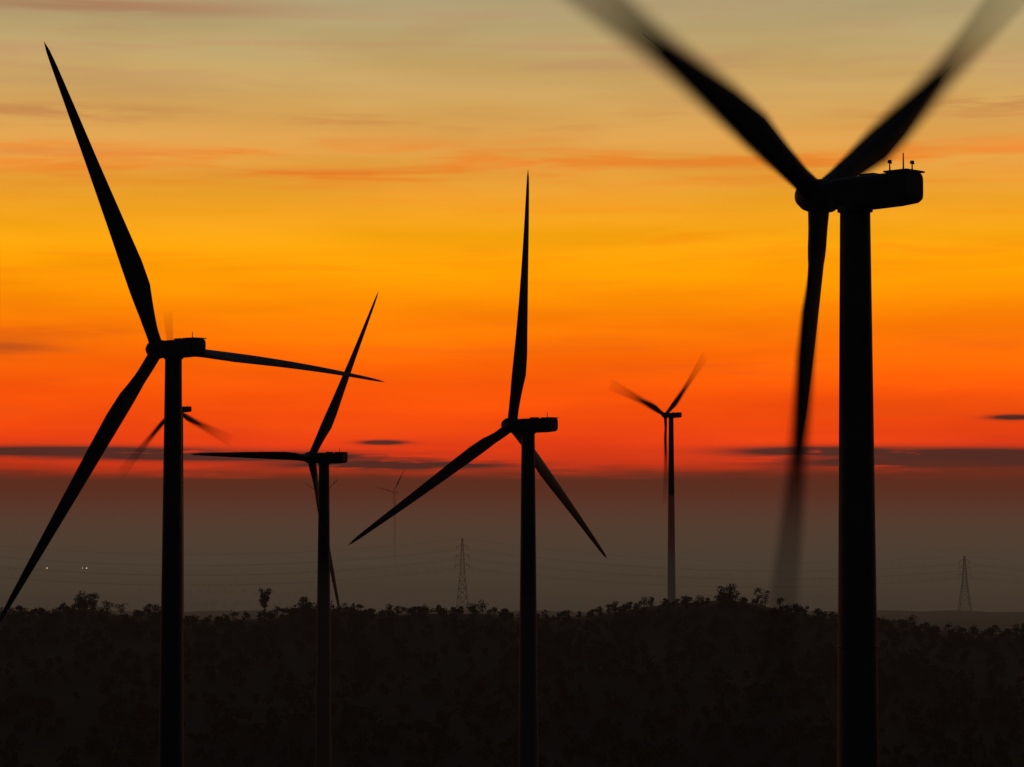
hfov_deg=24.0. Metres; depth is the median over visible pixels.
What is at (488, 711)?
distant trees
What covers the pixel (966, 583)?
electricity pylon
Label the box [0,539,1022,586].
power lines
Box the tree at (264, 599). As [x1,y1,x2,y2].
[258,587,271,621]
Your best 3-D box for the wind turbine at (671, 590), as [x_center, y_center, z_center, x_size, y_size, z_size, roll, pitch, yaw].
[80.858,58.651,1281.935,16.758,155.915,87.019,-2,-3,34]
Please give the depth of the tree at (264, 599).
896.86 m
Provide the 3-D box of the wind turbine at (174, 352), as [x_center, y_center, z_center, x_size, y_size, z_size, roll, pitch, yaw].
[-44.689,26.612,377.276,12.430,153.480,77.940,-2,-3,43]
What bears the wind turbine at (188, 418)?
on the ground
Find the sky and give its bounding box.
[0,0,1023,483]
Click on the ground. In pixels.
(736, 530)
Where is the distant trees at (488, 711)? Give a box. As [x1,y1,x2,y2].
[0,583,1023,766]
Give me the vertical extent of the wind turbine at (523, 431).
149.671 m
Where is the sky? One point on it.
(272, 169)
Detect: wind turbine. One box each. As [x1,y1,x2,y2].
[0,42,383,766]
[141,405,209,617]
[191,293,377,766]
[349,173,606,766]
[377,473,402,568]
[580,0,983,766]
[631,377,691,602]
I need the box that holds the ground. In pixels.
[0,484,1023,766]
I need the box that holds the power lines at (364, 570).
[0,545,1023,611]
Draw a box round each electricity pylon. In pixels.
[456,538,468,613]
[958,556,971,610]
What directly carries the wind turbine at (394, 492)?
on the ground
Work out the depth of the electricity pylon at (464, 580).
1495.49 m
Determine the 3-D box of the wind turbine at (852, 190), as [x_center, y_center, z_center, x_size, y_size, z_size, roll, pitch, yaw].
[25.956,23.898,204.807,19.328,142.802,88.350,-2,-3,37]
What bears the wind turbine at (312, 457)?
on the ground

